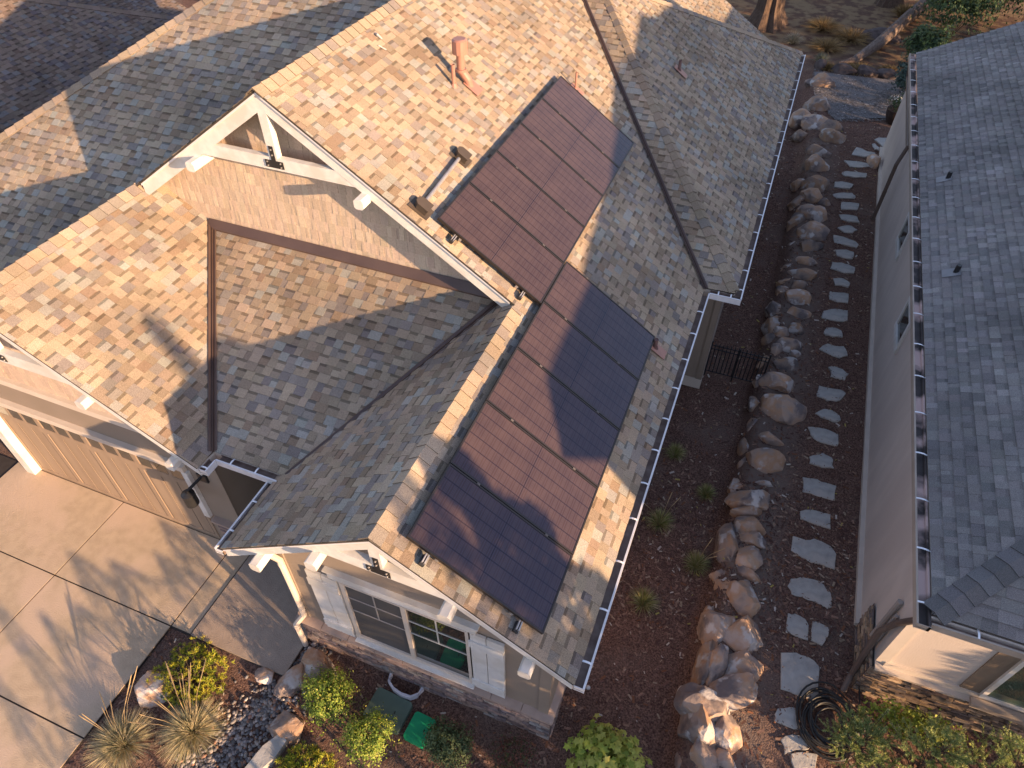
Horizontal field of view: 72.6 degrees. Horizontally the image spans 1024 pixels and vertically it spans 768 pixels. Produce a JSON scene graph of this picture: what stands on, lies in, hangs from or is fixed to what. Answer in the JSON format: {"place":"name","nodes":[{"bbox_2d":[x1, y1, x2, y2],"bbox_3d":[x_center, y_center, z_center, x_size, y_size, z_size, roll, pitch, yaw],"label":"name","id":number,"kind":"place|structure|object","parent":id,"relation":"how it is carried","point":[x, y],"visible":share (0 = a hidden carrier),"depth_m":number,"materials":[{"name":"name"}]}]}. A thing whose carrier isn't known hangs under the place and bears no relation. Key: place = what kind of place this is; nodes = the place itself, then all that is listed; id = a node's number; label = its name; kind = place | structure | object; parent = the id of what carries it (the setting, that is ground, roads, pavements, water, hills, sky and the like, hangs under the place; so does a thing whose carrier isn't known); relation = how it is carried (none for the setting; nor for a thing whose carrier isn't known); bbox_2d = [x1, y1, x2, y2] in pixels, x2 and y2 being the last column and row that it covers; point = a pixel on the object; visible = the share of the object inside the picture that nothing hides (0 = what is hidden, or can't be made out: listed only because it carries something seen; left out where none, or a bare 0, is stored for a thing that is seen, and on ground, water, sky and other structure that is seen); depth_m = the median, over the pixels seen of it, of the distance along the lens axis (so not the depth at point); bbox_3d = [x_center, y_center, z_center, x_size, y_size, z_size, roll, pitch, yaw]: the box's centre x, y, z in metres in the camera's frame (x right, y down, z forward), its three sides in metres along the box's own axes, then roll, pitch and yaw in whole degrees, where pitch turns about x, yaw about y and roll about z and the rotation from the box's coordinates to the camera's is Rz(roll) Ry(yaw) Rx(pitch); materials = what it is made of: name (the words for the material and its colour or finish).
{"place":"outdoors","nodes":[
{"label":"outdoors","id":0,"kind":"place"},
{"bbox_2d":[0,0,187,132],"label":"house","id":1,"kind":"structure","parent":0,"point":[50,50],"depth_m":20.86,"materials":[{"name":"tile"}]},
{"bbox_2d":[0,455,308,767],"bbox_3d":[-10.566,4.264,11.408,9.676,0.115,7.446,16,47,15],"label":"driveway","id":2,"kind":"structure","parent":0,"point":[69,651],"depth_m":11.93,"materials":[{"name":"concrete"}]},
{"bbox_2d":[0,0,1023,767],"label":"ground","id":3,"kind":"structure","parent":0,"point":[862,14],"depth_m":12.59,"materials":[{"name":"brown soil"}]},
{"bbox_2d":[79,668,159,767],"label":"blue oat grass","id":4,"kind":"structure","parent":3,"relation":"on","point":[120,738],"depth_m":10.18,"materials":[{"name":"plant"}]},
{"bbox_2d":[134,670,174,708],"bbox_3d":[-5.566,4.746,10.830,0.621,0.433,0.525,0,45,0],"label":"landscape rock","id":5,"kind":"object","parent":3,"relation":"on","point":[145,692],"visible":0.91,"depth_m":10.68,"materials":[{"name":"stone"}]},
{"bbox_2d":[129,659,230,767],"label":"blue oat grass","id":6,"kind":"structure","parent":3,"relation":"on","point":[187,731],"depth_m":10.29,"materials":[{"name":"plant"}]},
{"bbox_2d":[146,635,234,714],"bbox_3d":[-5.015,4.452,10.863,1.271,0.534,1.194,16,47,15],"label":"leafy shrub","id":7,"kind":"object","parent":3,"relation":"on","point":[195,675],"visible":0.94,"depth_m":10.87,"materials":[{"name":"green plant"}]},
{"bbox_2d":[191,555,308,675],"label":"walkway","id":8,"kind":"structure","parent":3,"relation":"on","point":[250,615],"depth_m":11.60,"materials":[{"name":"concrete"}]},
{"bbox_2d":[174,641,332,767],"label":"river pebbles","id":9,"kind":"object","parent":3,"relation":"on","point":[263,707],"visible":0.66,"depth_m":10.49,"materials":[{"name":"gravel"}]},
{"bbox_2d":[254,666,273,684],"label":"landscape rock","id":10,"kind":"object","parent":3,"relation":"on","point":[263,675],"visible":1,"depth_m":10.93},
{"bbox_2d":[245,735,288,767],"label":"stone slab","id":11,"kind":"structure","parent":3,"relation":"on","point":[269,753],"depth_m":10.10,"materials":[{"name":"stone"}]},
{"bbox_2d":[267,710,304,744],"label":"landscape rock","id":12,"kind":"object","parent":3,"relation":"on","point":[287,725],"visible":0.98,"depth_m":10.34,"materials":[{"name":"stone"}]},
{"bbox_2d":[273,663,308,696],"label":"landscape rock","id":13,"kind":"object","parent":3,"relation":"on","point":[288,683],"visible":0.89,"depth_m":10.79,"materials":[{"name":"stone"}]},
{"bbox_2d":[275,741,341,767],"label":"mugo pine","id":14,"kind":"object","parent":3,"relation":"on","point":[302,756],"visible":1,"depth_m":10.04,"materials":[{"name":"green plant"}]},
{"bbox_2d":[300,647,335,680],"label":"landscape rock","id":15,"kind":"object","parent":3,"relation":"on","point":[312,656],"visible":0.65,"depth_m":10.98,"materials":[{"name":"stone"}]},
{"bbox_2d":[298,662,369,736],"bbox_3d":[-2.768,4.665,10.481,0.959,0.854,1.120,-35,55,-29],"label":"round shrub","id":16,"kind":"object","parent":3,"relation":"on","point":[320,705],"visible":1,"depth_m":10.35,"materials":[{"name":"green plant"}]},
{"bbox_2d":[330,702,399,767],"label":"round shrub","id":17,"kind":"object","parent":3,"relation":"on","point":[372,742],"visible":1,"depth_m":9.96,"materials":[{"name":"green plant"}]},
{"bbox_2d":[363,687,412,734],"bbox_3d":[-1.894,4.996,10.655,0.632,0.139,0.490,18,48,17],"label":"utility lid","id":18,"kind":"object","parent":3,"relation":"on","point":[399,708],"visible":0.87,"depth_m":10.63,"materials":[{"name":"green plastic"}]},
{"bbox_2d":[0,0,805,739],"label":"house","id":19,"kind":"structure","parent":3,"relation":"on","point":[256,306],"depth_m":10.65,"materials":[{"name":"tile"}]},
{"bbox_2d":[0,406,220,539],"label":"garage door","id":20,"kind":"structure","parent":19,"relation":"in","point":[144,484],"depth_m":12.59,"materials":[{"name":"paint"}]},
{"bbox_2d":[338,582,473,683],"bbox_3d":[-1.423,3.468,9.674,1.960,1.650,0.050,16,47,15],"label":"window","id":21,"kind":"structure","parent":19,"relation":"in","point":[433,643],"depth_m":9.66,"materials":[{"name":"glass"}]},
{"bbox_2d":[408,196,433,219],"bbox_3d":[-1.235,-2.461,9.631,0.328,0.111,0.246,39,48,-11],"label":"junction box","id":22,"kind":"object","parent":19,"relation":"attached to","point":[421,206],"visible":1,"depth_m":9.61,"materials":[{"name":"brown plastic"}]},
{"bbox_2d":[449,146,471,167],"bbox_3d":[-0.754,-3.472,10.570,0.328,0.111,0.246,39,48,-11],"label":"junction box","id":23,"kind":"object","parent":19,"relation":"attached to","point":[463,154],"visible":0.99,"depth_m":10.54,"materials":[{"name":"brown plastic"}]},
{"bbox_2d":[406,463,572,634],"bbox_3d":[-0.210,1.835,7.832,1.870,0.130,1.060,39,48,-11],"label":"solar panel","id":24,"kind":"object","parent":19,"relation":"attached to","point":[482,539],"visible":1,"depth_m":7.76,"materials":[{"name":"glass"}]},
{"bbox_2d":[437,182,563,304],"bbox_3d":[-0.136,-2.049,10.177,1.870,0.130,1.060,39,48,-11],"label":"solar panel","id":25,"kind":"object","parent":19,"relation":"attached to","point":[474,218],"visible":1,"depth_m":10.10,"materials":[{"name":"glass"}]},
{"bbox_2d":[449,401,597,554],"bbox_3d":[0.177,1.138,8.520,1.870,0.130,1.060,39,48,-11],"label":"solar panel","id":26,"kind":"object","parent":19,"relation":"attached to","point":[512,465],"visible":0.97,"depth_m":8.45,"materials":[{"name":"glass"}]},
{"bbox_2d":[469,150,584,262],"bbox_3d":[0.252,-2.747,10.864,1.870,0.130,1.060,39,48,-11],"label":"solar panel","id":27,"kind":"object","parent":19,"relation":"attached to","point":[514,193],"visible":0.97,"depth_m":10.80,"materials":[{"name":"glass"}]},
{"bbox_2d":[497,122,602,226],"bbox_3d":[0.639,-3.444,11.551,1.870,0.130,1.060,39,48,-11],"label":"solar panel","id":28,"kind":"object","parent":19,"relation":"attached to","point":[540,164],"visible":0.98,"depth_m":11.49,"materials":[{"name":"glass"}]},
{"bbox_2d":[485,347,619,487],"bbox_3d":[0.565,0.441,9.207,1.870,0.130,1.060,39,48,-11],"label":"solar panel","id":29,"kind":"object","parent":19,"relation":"attached to","point":[541,405],"visible":0.98,"depth_m":9.14,"materials":[{"name":"glass"}]},
{"bbox_2d":[521,98,619,195],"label":"solar panel","id":30,"kind":"object","parent":19,"relation":"attached to","point":[566,141],"visible":0.98,"depth_m":12.18,"materials":[{"name":"glass"}]},
{"bbox_2d":[516,301,638,429],"bbox_3d":[0.952,-0.256,9.895,1.870,0.130,1.060,39,48,-11],"label":"solar panel","id":31,"kind":"object","parent":19,"relation":"attached to","point":[569,356],"visible":0.98,"depth_m":9.83,"materials":[{"name":"glass"}]},
{"bbox_2d":[542,76,633,167],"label":"solar panel","id":32,"kind":"object","parent":19,"relation":"attached to","point":[584,116],"visible":0.97,"depth_m":12.87,"materials":[{"name":"glass"}]},
{"bbox_2d":[543,261,655,379],"bbox_3d":[1.340,-0.954,10.582,1.870,0.130,1.060,39,48,-11],"label":"solar panel","id":33,"kind":"object","parent":19,"relation":"attached to","point":[591,311],"visible":0.97,"depth_m":10.52,"materials":[{"name":"glass"}]},
{"bbox_2d":[703,341,771,381],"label":"iron gate","id":34,"kind":"structure","parent":19,"relation":"attached to","point":[737,359],"depth_m":15.22,"materials":[{"name":"black metal"}]},
{"bbox_2d":[403,711,435,748],"bbox_3d":[-1.380,5.197,10.462,0.367,0.139,0.428,18,48,17],"label":"utility lid","id":35,"kind":"object","parent":3,"relation":"on","point":[416,729],"visible":0.89,"depth_m":10.41,"materials":[{"name":"green plastic"}]},
{"bbox_2d":[419,714,477,767],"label":"round shrub","id":36,"kind":"object","parent":3,"relation":"on","point":[436,739],"visible":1,"depth_m":9.96,"materials":[{"name":"green plant"}]},
{"bbox_2d":[482,731,546,767],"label":"barberry","id":37,"kind":"object","parent":3,"relation":"on","point":[507,760],"visible":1,"depth_m":9.92,"materials":[{"name":"green plant"}]},
{"bbox_2d":[563,713,652,767],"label":"maple shrub","id":38,"kind":"object","parent":3,"relation":"on","point":[601,743],"visible":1,"depth_m":9.68,"materials":[{"name":"green plant"}]},
{"bbox_2d":[627,586,661,615],"bbox_3d":[2.235,3.636,11.774,0.692,0.427,0.681,16,47,15],"label":"grass tuft","id":39,"kind":"object","parent":3,"relation":"on","point":[643,601],"visible":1,"depth_m":11.79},
{"bbox_2d":[643,493,679,533],"bbox_3d":[2.788,2.422,12.826,0.770,0.624,0.699,-4,46,-4],"label":"grass tuft","id":40,"kind":"object","parent":3,"relation":"on","point":[661,522],"visible":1,"depth_m":12.92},
{"bbox_2d":[677,704,715,746],"bbox_3d":[2.737,4.961,10.145,0.602,0.721,0.719,-26,51,-24],"label":"boulder","id":41,"kind":"object","parent":3,"relation":"on","point":[693,726],"visible":0.55,"depth_m":9.92,"materials":[{"name":"stone"}]},
{"bbox_2d":[673,682,729,722],"bbox_3d":[2.832,4.791,10.360,0.816,0.764,0.606,30,53,26],"label":"boulder","id":42,"kind":"object","parent":3,"relation":"on","point":[690,697],"visible":0.6,"depth_m":10.12,"materials":[{"name":"stone"}]},
{"bbox_2d":[682,538,724,576],"bbox_3d":[3.285,3.054,12.197,0.693,0.623,0.647,16,47,15],"label":"grass tuft","id":43,"kind":"object","parent":3,"relation":"on","point":[697,562],"visible":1,"depth_m":12.28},
{"bbox_2d":[690,639,717,684],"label":"boulder","id":44,"kind":"object","parent":3,"relation":"on","point":[700,673],"visible":0.53,"depth_m":10.74,"materials":[{"name":"stone"}]},
{"bbox_2d":[689,738,718,767],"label":"boulder","id":45,"kind":"object","parent":3,"relation":"on","point":[702,754],"visible":0.88,"depth_m":9.70,"materials":[{"name":"stone"}]},
{"bbox_2d":[696,610,735,644],"bbox_3d":[3.311,4.015,11.311,0.569,0.763,0.909,6,46,6],"label":"boulder","id":46,"kind":"object","parent":3,"relation":"on","point":[713,625],"visible":0.54,"depth_m":11.10,"materials":[{"name":"stone"}]},
{"bbox_2d":[705,643,728,685],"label":"boulder","id":47,"kind":"object","parent":3,"relation":"on","point":[718,665],"visible":0.78,"depth_m":10.58,"materials":[{"name":"stone"}]},
{"bbox_2d":[713,522,738,563],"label":"boulder","id":48,"kind":"object","parent":3,"relation":"on","point":[726,538],"visible":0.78,"depth_m":12.20,"materials":[{"name":"stone"}]},
{"bbox_2d":[716,748,735,767],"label":"boulder","id":49,"kind":"object","parent":3,"relation":"on","point":[725,759],"visible":0.66,"depth_m":9.71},
{"bbox_2d":[715,714,742,754],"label":"boulder","id":50,"kind":"object","parent":3,"relation":"on","point":[728,736],"visible":0.67,"depth_m":9.85,"materials":[{"name":"stone"}]},
{"bbox_2d":[709,672,757,710],"bbox_3d":[3.264,4.668,10.462,0.851,0.673,0.536,-1,47,8],"label":"boulder","id":51,"kind":"object","parent":3,"relation":"on","point":[736,691],"visible":0.7,"depth_m":10.24,"materials":[{"name":"stone"}]},
{"bbox_2d":[722,615,762,653],"bbox_3d":[3.663,4.065,11.079,0.681,0.625,0.604,-17,48,-16],"label":"boulder","id":52,"kind":"object","parent":3,"relation":"on","point":[742,633],"visible":0.74,"depth_m":10.91,"materials":[{"name":"stone"}]},
{"bbox_2d":[726,579,760,618],"bbox_3d":[3.815,3.572,11.531,0.607,0.566,0.691,20,41,26],"label":"boulder","id":53,"kind":"object","parent":3,"relation":"on","point":[743,598],"visible":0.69,"depth_m":11.33,"materials":[{"name":"stone"}]},
{"bbox_2d":[725,649,763,681],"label":"boulder","id":54,"kind":"object","parent":3,"relation":"on","point":[743,661],"visible":0.62,"depth_m":10.59,"materials":[{"name":"stone"}]},
{"bbox_2d":[729,506,761,516],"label":"boulder","id":55,"kind":"object","parent":3,"relation":"on","point":[746,511],"visible":0.72,"depth_m":12.59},
{"bbox_2d":[724,490,769,509],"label":"boulder","id":56,"kind":"object","parent":3,"relation":"on","point":[760,499],"visible":0.7,"depth_m":12.73,"materials":[{"name":"stone"}]},
{"bbox_2d":[735,545,762,570],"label":"boulder","id":57,"kind":"object","parent":3,"relation":"on","point":[749,556],"visible":0.71,"depth_m":11.86,"materials":[{"name":"stone"}]},
{"bbox_2d":[733,516,765,535],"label":"boulder","id":58,"kind":"object","parent":3,"relation":"on","point":[743,524],"visible":0.66,"depth_m":12.33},
{"bbox_2d":[739,531,766,548],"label":"boulder","id":59,"kind":"object","parent":3,"relation":"on","point":[756,539],"visible":0.77,"depth_m":12.19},
{"bbox_2d":[746,448,785,473],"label":"boulder","id":60,"kind":"object","parent":3,"relation":"on","point":[767,460],"visible":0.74,"depth_m":13.30,"materials":[{"name":"stone"}]},
{"bbox_2d":[748,0,788,33],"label":"tree","id":61,"kind":"object","parent":3,"relation":"on","point":[769,16],"visible":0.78,"depth_m":30.00,"materials":[{"name":"brown plant"}]},
{"bbox_2d":[758,372,794,392],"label":"boulder","id":62,"kind":"object","parent":3,"relation":"on","point":[781,382],"visible":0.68,"depth_m":14.82,"materials":[{"name":"stone"}]},
{"bbox_2d":[760,393,806,424],"bbox_3d":[5.574,0.603,14.424,0.934,0.794,0.757,19,40,13],"label":"boulder","id":63,"kind":"object","parent":3,"relation":"on","point":[784,409],"visible":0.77,"depth_m":14.18,"materials":[{"name":"stone"}]},
{"bbox_2d":[774,707,797,728],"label":"flagstone","id":64,"kind":"object","parent":3,"relation":"on","point":[787,717],"visible":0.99,"depth_m":10.15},
{"bbox_2d":[773,357,798,370],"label":"boulder","id":65,"kind":"object","parent":3,"relation":"on","point":[788,363],"visible":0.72,"depth_m":15.26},
{"bbox_2d":[775,336,802,352],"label":"boulder","id":66,"kind":"object","parent":3,"relation":"on","point":[787,344],"visible":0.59,"depth_m":15.67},
{"bbox_2d":[780,734,809,754],"bbox_3d":[4.016,5.136,9.947,0.388,0.086,0.231,-7,46,-7],"label":"flagstone","id":67,"kind":"object","parent":3,"relation":"on","point":[792,743],"visible":1,"depth_m":9.91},
{"bbox_2d":[785,613,808,640],"bbox_3d":[4.569,3.885,11.166,0.348,0.085,0.384,16,47,15],"label":"flagstone","id":68,"kind":"object","parent":3,"relation":"on","point":[796,623],"visible":1,"depth_m":11.13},
{"bbox_2d":[785,289,811,304],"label":"boulder","id":69,"kind":"object","parent":3,"relation":"on","point":[798,296],"visible":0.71,"depth_m":16.86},
{"bbox_2d":[780,652,819,699],"bbox_3d":[4.374,4.439,10.623,0.600,0.086,0.670,16,47,15],"label":"flagstone","id":70,"kind":"object","parent":3,"relation":"on","point":[797,674],"visible":0.84,"depth_m":10.60,"materials":[{"name":"stone"}]},
{"bbox_2d":[787,268,817,280],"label":"boulder","id":71,"kind":"object","parent":3,"relation":"on","point":[807,274],"visible":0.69,"depth_m":17.55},
{"bbox_2d":[791,752,816,767],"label":"flagstone","id":72,"kind":"object","parent":3,"relation":"on","point":[800,760],"visible":1,"depth_m":9.76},
{"bbox_2d":[788,577,831,608],"bbox_3d":[4.951,3.447,11.598,0.710,0.086,0.460,16,47,15],"label":"flagstone","id":73,"kind":"object","parent":3,"relation":"on","point":[813,590],"visible":1,"depth_m":11.56,"materials":[{"name":"stone"}]},
{"bbox_2d":[796,204,827,222],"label":"boulder","id":74,"kind":"object","parent":3,"relation":"on","point":[811,212],"visible":0.52,"depth_m":19.41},
{"bbox_2d":[796,220,829,240],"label":"boulder","id":75,"kind":"object","parent":3,"relation":"on","point":[814,230],"visible":0.59,"depth_m":18.73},
{"bbox_2d":[791,536,835,568],"bbox_3d":[5.241,2.914,12.119,0.740,0.086,0.500,16,47,15],"label":"flagstone","id":76,"kind":"object","parent":3,"relation":"on","point":[818,551],"visible":1,"depth_m":12.08,"materials":[{"name":"stone"}]},
{"bbox_2d":[801,114,827,131],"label":"boulder","id":77,"kind":"object","parent":3,"relation":"on","point":[812,121],"visible":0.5,"depth_m":23.42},
{"bbox_2d":[800,175,829,191],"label":"boulder","id":78,"kind":"object","parent":3,"relation":"on","point":[820,183],"visible":0.62,"depth_m":20.52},
{"bbox_2d":[800,510,830,529],"bbox_3d":[5.477,2.422,12.606,0.550,0.086,0.320,16,47,15],"label":"flagstone","id":79,"kind":"object","parent":3,"relation":"on","point":[814,516],"visible":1,"depth_m":12.56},
{"bbox_2d":[802,154,829,171],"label":"boulder","id":80,"kind":"object","parent":3,"relation":"on","point":[815,163],"visible":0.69,"depth_m":21.40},
{"bbox_2d":[802,96,830,111],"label":"boulder","id":81,"kind":"object","parent":3,"relation":"on","point":[818,103],"visible":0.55,"depth_m":24.41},
{"bbox_2d":[802,477,835,500],"bbox_3d":[5.744,1.969,13.066,0.610,0.086,0.398,16,47,15],"label":"flagstone","id":82,"kind":"object","parent":3,"relation":"on","point":[815,487],"visible":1,"depth_m":13.03,"materials":[{"name":"stone"}]},
{"bbox_2d":[804,72,835,87],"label":"boulder","id":83,"kind":"object","parent":3,"relation":"on","point":[823,79],"visible":0.68,"depth_m":25.76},
{"bbox_2d":[811,621,828,645],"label":"flagstone","id":84,"kind":"object","parent":3,"relation":"on","point":[819,633],"visible":1,"depth_m":11.03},
{"bbox_2d":[809,453,833,468],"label":"flagstone","id":85,"kind":"object","parent":3,"relation":"on","point":[818,460],"visible":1,"depth_m":13.48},
{"bbox_2d":[807,427,838,446],"bbox_3d":[6.215,1.049,13.947,0.610,0.086,0.394,16,47,15],"label":"flagstone","id":86,"kind":"object","parent":3,"relation":"on","point":[824,436],"visible":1,"depth_m":13.91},
{"bbox_2d":[804,16,846,34],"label":"dry grass clump","id":87,"kind":"object","parent":3,"relation":"on","point":[824,25],"visible":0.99,"depth_m":30.02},
{"bbox_2d":[795,681,859,761],"bbox_3d":[4.644,4.702,10.173,0.930,0.137,1.533,16,47,15],"label":"garden hose","id":88,"kind":"object","parent":3,"relation":"on","point":[817,700],"visible":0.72,"depth_m":10.09,"materials":[{"name":"rubber"}]},
{"bbox_2d":[805,36,854,55],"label":"dry grass clump","id":89,"kind":"object","parent":3,"relation":"on","point":[821,45],"visible":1,"depth_m":28.46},
{"bbox_2d":[816,386,845,401],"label":"flagstone","id":90,"kind":"object","parent":3,"relation":"on","point":[826,394],"visible":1,"depth_m":14.72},
{"bbox_2d":[819,128,845,143],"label":"boulder","id":91,"kind":"object","parent":3,"relation":"on","point":[828,135],"visible":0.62,"depth_m":22.67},
{"bbox_2d":[821,309,847,321],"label":"flagstone","id":92,"kind":"object","parent":3,"relation":"on","point":[839,315],"visible":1,"depth_m":16.54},
{"bbox_2d":[827,26,873,46],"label":"dry grass clump","id":93,"kind":"object","parent":3,"relation":"on","point":[851,35],"visible":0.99,"depth_m":29.10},
{"bbox_2d":[812,68,904,121],"bbox_3d":[12.518,-10.349,25.186,3.350,0.090,4.600,16,47,15],"label":"gravel bed","id":94,"kind":"object","parent":3,"relation":"on","point":[875,81],"visible":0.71,"depth_m":25.35,"materials":[{"name":"gravel"}]},
{"bbox_2d":[819,703,912,767],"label":"shrub","id":95,"kind":"object","parent":3,"relation":"on","point":[857,741],"visible":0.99,"depth_m":9.24,"materials":[{"name":"green plant"}]},
{"bbox_2d":[858,27,901,44],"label":"rock outcrop","id":96,"kind":"object","parent":3,"relation":"on","point":[874,33],"visible":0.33,"depth_m":29.09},
{"bbox_2d":[838,0,928,63],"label":"fallen log","id":97,"kind":"object","parent":3,"relation":"on","point":[896,27],"visible":0.81,"depth_m":28.71,"materials":[{"name":"wood"}]},
{"bbox_2d":[888,46,923,94],"bbox_3d":[14.150,-10.904,24.631,1.570,1.728,2.662,16,47,15],"label":"blue spruce bush","id":98,"kind":"object","parent":3,"relation":"on","point":[900,80],"visible":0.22,"depth_m":24.43,"materials":[{"name":"green plant"}]},
{"bbox_2d":[859,694,978,751],"bbox_3d":[5.619,4.734,9.688,1.602,1.036,0.592,16,47,15],"label":"broadleaf shrub","id":99,"kind":"object","parent":3,"relation":"on","point":[915,716],"visible":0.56,"depth_m":9.58,"materials":[{"name":"green plant"}]},
{"bbox_2d":[900,16,955,61],"bbox_3d":[15.977,-12.941,26.649,2.022,1.842,2.660,16,47,15],"label":"evergreen bush","id":100,"kind":"object","parent":3,"relation":"on","point":[923,37],"visible":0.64,"depth_m":26.28,"materials":[{"name":"green plant"}]},
{"bbox_2d":[878,710,978,767],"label":"shrub","id":101,"kind":"object","parent":3,"relation":"on","point":[949,739],"visible":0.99,"depth_m":8.82,"materials":[{"name":"green plant"}]},
{"bbox_2d":[840,21,1023,743],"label":"house","id":102,"kind":"structure","parent":3,"relation":"on","point":[939,610],"depth_m":11.19,"materials":[{"name":"concrete"}]},
{"bbox_2d":[893,296,909,353],"bbox_3d":[7.624,-1.155,13.603,0.050,0.750,0.920,16,47,15],"label":"window","id":103,"kind":"structure","parent":102,"relation":"in","point":[901,326],"depth_m":13.61,"materials":[{"name":"white paint"}]},
{"bbox_2d":[895,212,909,260],"bbox_3d":[8.838,-3.340,15.757,0.050,0.750,0.920,16,47,15],"label":"window","id":104,"kind":"structure","parent":102,"relation":"in","point":[901,239],"depth_m":15.78,"materials":[{"name":"white paint"}]},
{"bbox_2d":[968,659,1023,725],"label":"window","id":105,"kind":"structure","parent":102,"relation":"in","point":[1008,690],"depth_m":9.37,"materials":[{"name":"white paint"}]},
{"bbox_2d":[907,0,1010,36],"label":"evergreen bush","id":106,"kind":"object","parent":3,"relation":"on","point":[969,7],"visible":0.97,"depth_m":27.68,"materials":[{"name":"green plant"}]},
{"bbox_2d":[947,722,1023,767],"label":"shrub","id":107,"kind":"object","parent":3,"relation":"on","point":[1011,754],"visible":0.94,"depth_m":8.72,"materials":[{"name":"green plant"}]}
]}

